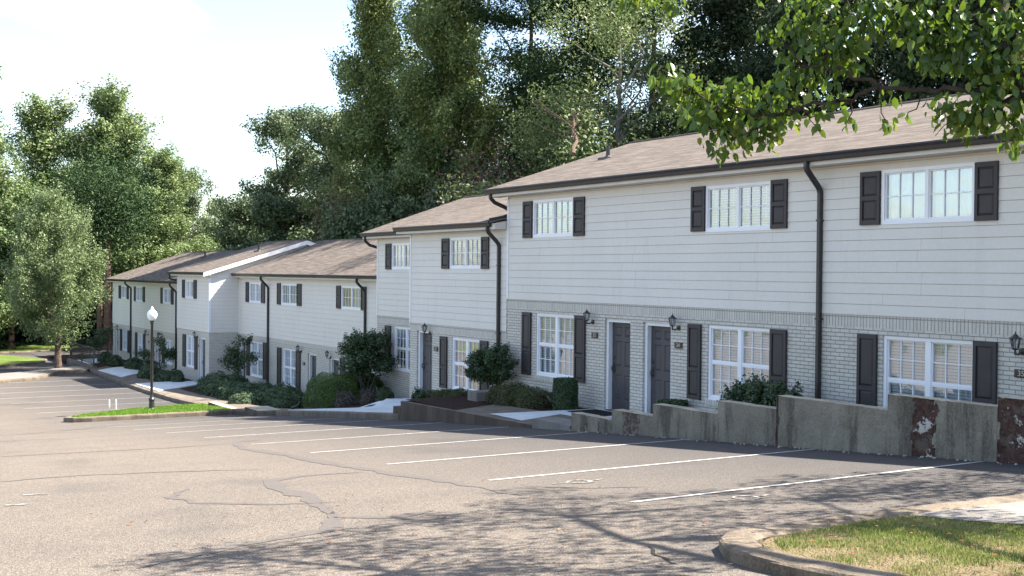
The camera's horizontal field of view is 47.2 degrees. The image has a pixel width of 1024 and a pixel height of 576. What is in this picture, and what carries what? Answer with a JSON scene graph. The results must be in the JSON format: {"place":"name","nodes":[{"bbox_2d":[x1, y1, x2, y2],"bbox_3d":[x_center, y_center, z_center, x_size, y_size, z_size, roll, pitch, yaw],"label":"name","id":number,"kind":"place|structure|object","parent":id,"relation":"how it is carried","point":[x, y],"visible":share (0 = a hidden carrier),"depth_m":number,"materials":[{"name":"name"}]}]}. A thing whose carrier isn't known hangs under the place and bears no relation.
{"place":"outdoors","nodes":[
{"label":"outdoors","id":0,"kind":"place"},
{"bbox_2d":[0,355,43,364],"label":"lawn","id":1,"kind":"structure","parent":0,"point":[5,359],"depth_m":68.50,"materials":[{"name":"green plant"}]},
{"bbox_2d":[0,366,89,379],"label":"sidewalk","id":2,"kind":"structure","parent":0,"point":[13,375],"depth_m":58.55,"materials":[{"name":"concrete"}]},
{"bbox_2d":[0,336,112,351],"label":"lawn","id":3,"kind":"structure","parent":0,"point":[25,346],"depth_m":81.28,"materials":[{"name":"green plant"}]},
{"bbox_2d":[0,63,34,334],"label":"broadleaf tree","id":4,"kind":"object","parent":3,"relation":"on","point":[4,314],"visible":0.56,"depth_m":76.91,"materials":[{"name":"green plant"}]},
{"bbox_2d":[0,154,79,348],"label":"broadleaf tree","id":5,"kind":"object","parent":3,"relation":"on","point":[2,252],"visible":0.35,"depth_m":77.52,"materials":[{"name":"green plant"}]},
{"bbox_2d":[0,279,112,348],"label":"undergrowth","id":6,"kind":"object","parent":3,"relation":"on","point":[5,338],"visible":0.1,"depth_m":84.01,"materials":[{"name":"green plant"}]},
{"bbox_2d":[0,87,113,342],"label":"broadleaf tree","id":7,"kind":"object","parent":3,"relation":"on","point":[41,120],"visible":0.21,"depth_m":84.73,"materials":[{"name":"green plant"}]},
{"bbox_2d":[19,127,96,249],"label":"broadleaf tree","id":8,"kind":"object","parent":3,"relation":"on","point":[82,139],"visible":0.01,"depth_m":89.60,"materials":[{"name":"green plant"}]},
{"bbox_2d":[51,70,185,317],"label":"broadleaf tree","id":9,"kind":"object","parent":3,"relation":"on","point":[110,108],"visible":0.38,"depth_m":86.50,"materials":[{"name":"green plant"}]},
{"bbox_2d":[104,139,221,305],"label":"broadleaf tree","id":10,"kind":"object","parent":3,"relation":"on","point":[169,164],"visible":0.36,"depth_m":88.07,"materials":[{"name":"green plant"}]},
{"bbox_2d":[166,162,223,247],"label":"broadleaf tree","id":11,"kind":"object","parent":3,"relation":"on","point":[194,203],"visible":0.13,"depth_m":97.76,"materials":[{"name":"green plant"}]},
{"bbox_2d":[7,348,112,363],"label":"road","id":12,"kind":"structure","parent":0,"point":[44,354],"depth_m":75.55,"materials":[{"name":"grey asphalt"}]},
{"bbox_2d":[98,367,138,376],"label":"walkway","id":13,"kind":"structure","parent":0,"point":[120,371],"depth_m":59.80,"materials":[{"name":"concrete"}]},
{"bbox_2d":[135,381,196,390],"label":"walkway","id":14,"kind":"structure","parent":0,"point":[159,386],"depth_m":51.94,"materials":[{"name":"concrete"}]},
{"bbox_2d":[94,366,311,410],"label":"sidewalk","id":15,"kind":"structure","parent":0,"point":[179,393],"depth_m":46.96,"materials":[{"name":"concrete"}]},
{"bbox_2d":[295,398,410,412],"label":"walkway","id":16,"kind":"structure","parent":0,"point":[385,406],"depth_m":32.22,"materials":[{"name":"concrete"}]},
{"bbox_2d":[401,400,570,427],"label":"retaining wall","id":17,"kind":"structure","parent":0,"point":[419,411],"depth_m":25.56,"materials":[{"name":"concrete"}]},
{"bbox_2d":[0,0,993,245],"label":"sky","id":18,"kind":"structure","parent":0,"point":[203,66],"materials":[{"name":"white"}]},
{"bbox_2d":[0,354,1023,575],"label":"parking lot","id":19,"kind":"structure","parent":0,"point":[60,480],"depth_m":12.49,"materials":[{"name":"grey asphalt"}]},
{"bbox_2d":[0,369,87,383],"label":"kerb","id":20,"kind":"structure","parent":19,"relation":"on","point":[42,376],"depth_m":57.32,"materials":[{"name":"concrete"}]},
{"bbox_2d":[90,369,200,403],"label":"kerb","id":21,"kind":"structure","parent":19,"relation":"on","point":[147,391],"depth_m":50.50,"materials":[{"name":"concrete"}]},
{"bbox_2d":[63,405,231,422],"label":"kerb","id":22,"kind":"structure","parent":19,"relation":"on","point":[143,416],"depth_m":36.61,"materials":[{"name":"concrete"}]},
{"bbox_2d":[231,409,279,415],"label":"kerb","id":23,"kind":"structure","parent":19,"relation":"on","point":[253,413],"depth_m":36.28,"materials":[{"name":"grey concrete"}]},
{"bbox_2d":[276,410,400,419],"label":"kerb","id":24,"kind":"structure","parent":19,"relation":"on","point":[366,415],"depth_m":30.75,"materials":[{"name":"concrete"}]},
{"bbox_2d":[532,417,570,430],"bbox_3d":[0.972,2.781,22.402,0.574,0.470,1.280,0,1,-32],"label":"concrete step","id":25,"kind":"object","parent":19,"relation":"on","point":[555,423],"visible":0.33,"depth_m":22.40,"materials":[{"name":"grey concrete"}]},
{"bbox_2d":[571,393,1023,463],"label":"retaining wall","id":26,"kind":"structure","parent":19,"relation":"on","point":[912,425],"depth_m":16.01,"materials":[{"name":"concrete"}]},
{"bbox_2d":[719,493,1023,575],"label":"kerb","id":27,"kind":"structure","parent":19,"relation":"on","point":[745,548],"depth_m":8.32,"materials":[{"name":"concrete"}]},
{"bbox_2d":[90,479,1012,575],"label":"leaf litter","id":28,"kind":"object","parent":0,"point":[584,535],"visible":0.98,"depth_m":9.26,"materials":[{"name":"brown plant"}]},
{"bbox_2d":[492,409,611,419],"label":"walkway","id":29,"kind":"structure","parent":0,"point":[524,415],"depth_m":24.68,"materials":[{"name":"concrete"}]},
{"bbox_2d":[762,513,1023,575],"bbox_3d":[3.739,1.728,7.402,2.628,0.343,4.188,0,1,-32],"label":"grass","id":30,"kind":"structure","parent":0,"point":[903,537],"depth_m":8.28,"materials":[{"name":"green plant"}]},
{"bbox_2d":[613,0,1023,166],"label":"pear tree","id":31,"kind":"object","parent":30,"relation":"on","point":[987,94],"visible":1,"depth_m":5.26,"materials":[{"name":"green plant"}]},
{"bbox_2d":[911,501,1023,523],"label":"walkway","id":32,"kind":"structure","parent":30,"relation":"on","point":[1012,512],"depth_m":9.45,"materials":[{"name":"concrete"}]},
{"bbox_3d":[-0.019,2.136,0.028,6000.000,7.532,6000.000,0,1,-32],"label":"ground","id":33,"kind":"structure","parent":0,"visible":0},
{"bbox_2d":[0,179,115,367],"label":"shade tree","id":34,"kind":"object","parent":33,"relation":"on","point":[70,277],"visible":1,"depth_m":61.11,"materials":[{"name":"green plant"}]},
{"bbox_2d":[67,358,96,371],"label":"stone wall","id":35,"kind":"structure","parent":33,"relation":"on","point":[74,362],"depth_m":64.55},
{"bbox_2d":[70,341,94,366],"bbox_3d":[-23.659,3.764,64.418,0.061,1.300,6.412,0,1,-31],"label":"railing","id":36,"kind":"object","parent":35,"relation":"on","point":[82,359],"visible":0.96,"depth_m":63.99,"materials":[{"name":"black metal"}]},
{"bbox_2d":[3,126,184,348],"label":"broadleaf tree","id":37,"kind":"object","parent":33,"relation":"on","point":[99,317],"visible":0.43,"depth_m":79.27,"materials":[{"name":"green plant"}]},
{"bbox_2d":[40,118,186,349],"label":"broadleaf tree","id":38,"kind":"object","parent":33,"relation":"on","point":[107,314],"visible":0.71,"depth_m":78.85,"materials":[{"name":"green plant"}]},
{"bbox_2d":[105,250,237,370],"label":"townhouse","id":39,"kind":"structure","parent":33,"relation":"on","point":[139,292],"depth_m":68.33,"materials":[{"name":"brick"}]},
{"bbox_2d":[190,197,230,250],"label":"broadleaf tree","id":40,"kind":"object","parent":33,"relation":"on","point":[209,209],"visible":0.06,"depth_m":133.41,"materials":[{"name":"green plant"}]},
{"bbox_2d":[47,355,396,409],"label":"planting beds","id":41,"kind":"object","parent":33,"relation":"on","point":[189,389],"visible":0.16,"depth_m":50.74,"materials":[{"name":"brown soil"}]},
{"bbox_2d":[87,326,115,357],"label":"small tree","id":42,"kind":"object","parent":41,"relation":"on","point":[102,338],"visible":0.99,"depth_m":70.25,"materials":[{"name":"green plant"}]},
{"bbox_2d":[133,333,176,370],"bbox_3d":[-18.435,3.452,60.626,2.310,2.213,1.896,1,1,12],"label":"shrub","id":43,"kind":"object","parent":41,"relation":"on","point":[171,353],"visible":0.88,"depth_m":60.51,"materials":[{"name":"green plant"}]},
{"bbox_2d":[191,370,240,391],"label":"shrub","id":44,"kind":"object","parent":41,"relation":"on","point":[202,381],"visible":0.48,"depth_m":49.33,"materials":[{"name":"green plant"}]},
{"bbox_2d":[200,378,235,395],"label":"shrub","id":45,"kind":"object","parent":41,"relation":"on","point":[210,388],"visible":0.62,"depth_m":46.78,"materials":[{"name":"green plant"}]},
{"bbox_2d":[217,333,259,379],"bbox_3d":[-11.750,3.224,50.728,2.008,2.533,1.329,1,1,18],"label":"small tree","id":46,"kind":"object","parent":41,"relation":"on","point":[240,358],"visible":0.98,"depth_m":50.72,"materials":[{"name":"green plant"}]},
{"bbox_2d":[216,381,266,399],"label":"shrub","id":47,"kind":"object","parent":41,"relation":"on","point":[238,388],"visible":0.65,"depth_m":44.18,"materials":[{"name":"green plant"}]},
{"bbox_2d":[226,391,263,404],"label":"shrub","id":48,"kind":"object","parent":41,"relation":"on","point":[246,398],"visible":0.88,"depth_m":41.42,"materials":[{"name":"green plant"}]},
{"bbox_2d":[253,381,308,407],"bbox_3d":[-8.371,3.856,42.276,2.302,0.951,2.317,0,1,-32],"label":"shrub","id":49,"kind":"object","parent":41,"relation":"on","point":[292,394],"visible":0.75,"depth_m":41.66,"materials":[{"name":"green plant"}]},
{"bbox_2d":[302,372,360,408],"bbox_3d":[-5.624,3.210,36.550,1.767,1.223,1.820,0,1,-32],"label":"hedge bush","id":50,"kind":"object","parent":41,"relation":"on","point":[323,394],"visible":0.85,"depth_m":36.08,"materials":[{"name":"green plant"}]},
{"bbox_2d":[331,389,357,407],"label":"shrub","id":51,"kind":"object","parent":41,"relation":"on","point":[345,400],"visible":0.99,"depth_m":35.30,"materials":[{"name":"grey plant"}]},
{"bbox_2d":[338,371,383,392],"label":"hedge bush","id":52,"kind":"object","parent":41,"relation":"on","point":[375,385],"visible":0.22,"depth_m":37.75,"materials":[{"name":"green plant"}]},
{"bbox_2d":[335,327,397,396],"bbox_3d":[-4.625,2.506,37.318,2.030,2.548,2.040,0,1,-4],"label":"small tree","id":53,"kind":"object","parent":41,"relation":"on","point":[364,353],"visible":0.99,"depth_m":36.89,"materials":[{"name":"green plant"}]},
{"bbox_2d":[356,386,378,403],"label":"shrub","id":54,"kind":"object","parent":41,"relation":"on","point":[369,397],"visible":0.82,"depth_m":35.27,"materials":[{"name":"grey plant"}]},
{"bbox_2d":[375,386,394,401],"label":"shrub","id":55,"kind":"object","parent":41,"relation":"on","point":[383,393],"visible":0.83,"depth_m":35.05,"materials":[{"name":"green plant"}]},
{"bbox_2d":[167,239,316,380],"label":"townhouse","id":56,"kind":"structure","parent":33,"relation":"on","point":[207,310],"depth_m":54.61,"materials":[{"name":"brick"}]},
{"bbox_2d":[187,335,193,367],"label":"window","id":57,"kind":"structure","parent":56,"relation":"in","point":[190,339],"depth_m":56.11,"materials":[{"name":"white plastic"}]},
{"bbox_2d":[194,101,327,250],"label":"broadleaf tree","id":58,"kind":"object","parent":33,"relation":"on","point":[286,176],"visible":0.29,"depth_m":80.51,"materials":[{"name":"green plant"}]},
{"bbox_2d":[229,194,323,249],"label":"broadleaf tree","id":59,"kind":"object","parent":33,"relation":"on","point":[287,232],"visible":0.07,"depth_m":74.71,"materials":[{"name":"green plant"}]},
{"bbox_2d":[242,104,365,227],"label":"broadleaf tree","id":60,"kind":"object","parent":33,"relation":"on","point":[320,121],"visible":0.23,"depth_m":74.80,"materials":[{"name":"green plant"}]},
{"bbox_2d":[231,238,377,398],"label":"townhouse","id":61,"kind":"structure","parent":33,"relation":"on","point":[302,310],"depth_m":48.19,"materials":[{"name":"brick"}]},
{"bbox_2d":[249,282,260,302],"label":"window","id":62,"kind":"structure","parent":61,"relation":"in","point":[254,288],"depth_m":52.33,"materials":[{"name":"white plastic"}]},
{"bbox_2d":[251,341,262,377],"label":"window","id":63,"kind":"structure","parent":61,"relation":"in","point":[256,370],"depth_m":52.15,"materials":[{"name":"white plastic"}]},
{"bbox_2d":[281,284,296,305],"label":"window","id":64,"kind":"structure","parent":61,"relation":"in","point":[288,291],"depth_m":48.74,"materials":[{"name":"white plastic"}]},
{"bbox_2d":[283,348,294,386],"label":"window","id":65,"kind":"structure","parent":61,"relation":"in","point":[288,354],"depth_m":48.98,"materials":[{"name":"white plastic"}]},
{"bbox_2d":[341,286,360,309],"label":"window","id":66,"kind":"structure","parent":61,"relation":"in","point":[353,304],"depth_m":43.42,"materials":[{"name":"white plastic"}]},
{"bbox_2d":[291,145,381,241],"bbox_3d":[-9.174,-2.184,64.871,6.313,11.570,7.128,0,1,-32],"label":"tree","id":67,"kind":"object","parent":33,"relation":"on","point":[327,205],"visible":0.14,"depth_m":64.64,"materials":[{"name":"green plant"}]},
{"bbox_2d":[291,0,422,214],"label":"broadleaf tree","id":68,"kind":"object","parent":33,"relation":"on","point":[362,133],"visible":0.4,"depth_m":68.49,"materials":[{"name":"green plant"}]},
{"bbox_2d":[314,158,429,240],"bbox_3d":[-6.590,-0.601,61.550,9.823,12.269,8.258,0,1,-3],"label":"broadleaf tree","id":69,"kind":"object","parent":33,"relation":"on","point":[355,223],"visible":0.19,"depth_m":60.38,"materials":[{"name":"green plant"}]},
{"bbox_2d":[343,0,506,214],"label":"broadleaf tree","id":70,"kind":"object","parent":33,"relation":"on","point":[404,134],"visible":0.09,"depth_m":66.00,"materials":[{"name":"green plant"}]},
{"bbox_2d":[359,195,507,397],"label":"townhouse","id":71,"kind":"structure","parent":33,"relation":"on","point":[441,306],"depth_m":32.31,"materials":[{"name":"brick"}]},
{"bbox_2d":[392,243,409,269],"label":"window","id":72,"kind":"structure","parent":71,"relation":"in","point":[400,264],"depth_m":37.28,"materials":[{"name":"white plastic"}]},
{"bbox_2d":[394,326,409,371],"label":"window","id":73,"kind":"structure","parent":71,"relation":"in","point":[406,337],"depth_m":37.19,"materials":[{"name":"white plastic"}]},
{"bbox_2d":[418,330,431,395],"bbox_3d":[-2.353,2.178,32.926,0.180,1.980,0.920,0,1,-32],"label":"door","id":74,"kind":"structure","parent":71,"relation":"in","point":[425,341],"depth_m":33.16,"materials":[{"name":"paint"}]},
{"bbox_2d":[450,237,480,268],"bbox_3d":[-1.174,-0.920,30.880,0.139,0.830,1.680,0,1,-32],"label":"window","id":75,"kind":"structure","parent":71,"relation":"in","point":[466,254],"depth_m":30.85,"materials":[{"name":"white plastic"}]},
{"bbox_2d":[452,337,478,391],"bbox_3d":[-1.135,2.036,30.901,0.142,1.400,1.540,0,1,-32],"label":"window","id":76,"kind":"structure","parent":71,"relation":"in","point":[461,346],"depth_m":31.24,"materials":[{"name":"white plastic"}]},
{"bbox_2d":[372,0,525,216],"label":"broadleaf tree","id":77,"kind":"object","parent":33,"relation":"on","point":[451,47],"visible":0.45,"depth_m":62.28,"materials":[{"name":"green plant"}]},
{"bbox_2d":[422,176,493,209],"bbox_3d":[-2.310,-0.019,57.117,7.877,10.783,6.994,1,1,25],"label":"broadleaf tree","id":78,"kind":"object","parent":33,"relation":"on","point":[434,196],"visible":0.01,"depth_m":55.88,"materials":[{"name":"green plant"}]},
{"bbox_2d":[408,114,555,214],"bbox_3d":[-0.963,-2.874,52.729,7.676,10.424,11.323,0,1,-32],"label":"broadleaf tree","id":79,"kind":"object","parent":33,"relation":"on","point":[482,173],"visible":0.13,"depth_m":52.70,"materials":[{"name":"green plant"}]},
{"bbox_2d":[406,396,587,410],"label":"planting bed floor","id":80,"kind":"structure","parent":33,"relation":"on","point":[458,402],"depth_m":26.99,"materials":[{"name":"brown soil"}]},
{"bbox_2d":[438,386,469,396],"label":"hedge bush","id":81,"kind":"object","parent":80,"relation":"on","point":[459,391],"visible":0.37,"depth_m":28.89,"materials":[{"name":"green plant"}]},
{"bbox_2d":[468,390,492,401],"bbox_3d":[-0.710,2.557,27.683,0.550,0.250,0.430,0,1,-32],"label":"utility box","id":82,"kind":"object","parent":80,"relation":"on","point":[476,395],"visible":0.62,"depth_m":27.47,"materials":[{"name":"metal"}]},
{"bbox_2d":[462,342,519,389],"bbox_3d":[-0.570,2.021,28.704,1.171,1.417,1.455,0,1,-32],"label":"shrub","id":83,"kind":"object","parent":80,"relation":"on","point":[494,366],"visible":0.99,"depth_m":28.45,"materials":[{"name":"green plant"}]},
{"bbox_2d":[485,380,534,405],"bbox_3d":[-0.035,2.398,27.020,1.147,0.577,1.207,0,1,-32],"label":"shrub","id":84,"kind":"object","parent":80,"relation":"on","point":[501,394],"visible":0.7,"depth_m":26.72,"materials":[{"name":"green plant"}]},
{"bbox_2d":[508,386,552,408],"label":"shrub","id":85,"kind":"object","parent":80,"relation":"on","point":[537,398],"visible":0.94,"depth_m":26.22,"materials":[{"name":"green plant"}]},
{"bbox_2d":[552,376,578,410],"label":"clipped shrub","id":86,"kind":"object","parent":80,"relation":"on","point":[565,390],"visible":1,"depth_m":25.54,"materials":[{"name":"green plant"}]},
{"bbox_2d":[716,371,787,410],"bbox_3d":[4.181,2.099,20.035,1.237,1.378,1.524,0,1,-32],"label":"shrub","id":87,"kind":"object","parent":80,"relation":"on","point":[741,392],"visible":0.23,"depth_m":19.86,"materials":[{"name":"green plant"}]},
{"bbox_2d":[742,380,803,406],"bbox_3d":[4.455,2.156,19.590,1.111,1.273,1.346,0,1,-32],"label":"shrub","id":88,"kind":"object","parent":80,"relation":"on","point":[773,395],"visible":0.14,"depth_m":19.43,"materials":[{"name":"green plant"}]},
{"bbox_2d":[434,0,599,185],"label":"pine tree","id":89,"kind":"object","parent":33,"relation":"on","point":[500,17],"visible":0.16,"depth_m":61.71,"materials":[{"name":"green plant"}]},
{"bbox_2d":[428,0,729,205],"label":"leaning tree","id":90,"kind":"object","parent":33,"relation":"on","point":[612,138],"visible":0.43,"depth_m":46.80,"materials":[{"name":"green plant"}]},
{"bbox_2d":[520,86,607,155],"bbox_3d":[1.891,-5.652,40.779,2.406,3.094,9.632,0,1,-7],"label":"tree branch","id":91,"kind":"object","parent":90,"relation":"attached to","point":[574,134],"visible":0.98,"depth_m":40.38,"materials":[{"name":"brown plant"}]},
{"bbox_2d":[486,0,677,180],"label":"pine tree","id":92,"kind":"object","parent":33,"relation":"on","point":[518,87],"visible":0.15,"depth_m":58.55,"materials":[{"name":"green plant"}]},
{"bbox_2d":[542,0,733,158],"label":"pine tree","id":93,"kind":"object","parent":33,"relation":"on","point":[648,15],"visible":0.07,"depth_m":55.08,"materials":[{"name":"green plant"}]},
{"bbox_2d":[616,0,840,141],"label":"evergreen tree","id":94,"kind":"object","parent":33,"relation":"on","point":[744,18],"visible":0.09,"depth_m":45.99,"materials":[{"name":"green plant"}]},
{"bbox_2d":[655,3,836,118],"bbox_3d":[10.344,-6.070,51.616,11.330,21.733,12.441,0,1,-1],"label":"pine tree","id":95,"kind":"object","parent":33,"relation":"on","point":[683,28],"visible":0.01,"depth_m":51.63,"materials":[{"name":"green plant"}]},
{"bbox_2d":[483,93,1023,413],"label":"townhouse","id":96,"kind":"structure","parent":33,"relation":"on","point":[868,263],"depth_m":21.36,"materials":[{"name":"brick"}]},
{"bbox_2d":[533,197,572,237],"bbox_3d":[1.006,-1.634,27.370,0.130,0.890,1.700,0,1,-32],"label":"window","id":97,"kind":"structure","parent":96,"relation":"in","point":[552,231],"depth_m":27.36,"materials":[{"name":"white plastic"}]},
{"bbox_2d":[536,313,573,377],"bbox_3d":[1.080,1.352,27.331,0.130,1.480,1.640,0,1,-32],"label":"window","id":98,"kind":"structure","parent":96,"relation":"in","point":[557,359],"depth_m":27.33,"materials":[{"name":"white plastic"}]},
{"bbox_2d":[605,318,630,410],"bbox_3d":[2.376,1.690,25.328,0.180,2.040,0.920,0,1,-32],"label":"door","id":99,"kind":"structure","parent":96,"relation":"in","point":[618,330],"depth_m":25.49,"materials":[{"name":"paint"}]},
{"bbox_2d":[644,322,670,413],"bbox_3d":[3.086,1.721,24.186,0.180,2.020,0.910,0,1,-32],"label":"door","id":100,"kind":"structure","parent":96,"relation":"in","point":[657,335],"depth_m":24.35,"materials":[{"name":"paint"}]},
{"bbox_2d":[705,181,770,231],"bbox_3d":[4.300,-1.516,22.084,0.139,0.890,1.780,0,1,-32],"label":"window","id":101,"kind":"structure","parent":96,"relation":"in","point":[739,218],"depth_m":22.06,"materials":[{"name":"white plastic"}]},
{"bbox_2d":[708,325,769,400],"bbox_3d":[4.332,1.455,22.106,0.130,1.450,1.710,0,1,-32],"label":"window","id":102,"kind":"structure","parent":96,"relation":"in","point":[741,363],"depth_m":22.31,"materials":[{"name":"white plastic"}]},
{"bbox_2d":[881,162,974,224],"bbox_3d":[6.571,-1.467,18.438,0.142,0.890,1.770,0,1,-32],"label":"window","id":103,"kind":"structure","parent":96,"relation":"in","point":[937,193],"depth_m":18.41,"materials":[{"name":"glass"}]},
{"bbox_2d":[883,335,972,407],"bbox_3d":[6.593,1.518,18.472,0.130,1.460,1.730,0,1,-32],"label":"window","id":104,"kind":"structure","parent":96,"relation":"in","point":[927,379],"depth_m":18.44,"materials":[{"name":"white plastic"}]},
{"bbox_2d":[706,0,900,124],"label":"evergreen tree","id":105,"kind":"object","parent":33,"relation":"on","point":[759,67],"visible":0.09,"depth_m":39.97,"materials":[{"name":"green plant"}]},
{"bbox_2d":[792,0,978,111],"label":"evergreen tree","id":106,"kind":"object","parent":33,"relation":"on","point":[847,84],"visible":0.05,"depth_m":38.46,"materials":[{"name":"green plant"}]},
{"bbox_2d":[860,0,1023,106],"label":"evergreen tree","id":107,"kind":"object","parent":33,"relation":"on","point":[899,66],"visible":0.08,"depth_m":35.72,"materials":[{"name":"green plant"}]},
{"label":"grass bed","id":108,"kind":"structure","parent":0,"visible":0},
{"bbox_2d":[71,403,230,416],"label":"grass","id":109,"kind":"structure","parent":108,"relation":"on","point":[185,407],"depth_m":38.12,"materials":[{"name":"green plant"}]},
{"bbox_2d":[147,307,156,408],"bbox_3d":[-12.020,2.337,39.093,0.340,3.470,0.340,0,1,-32],"label":"street lamp","id":110,"kind":"object","parent":108,"relation":"on","point":[151,314],"visible":0.98,"depth_m":39.05,"materials":[{"name":"black metal"}]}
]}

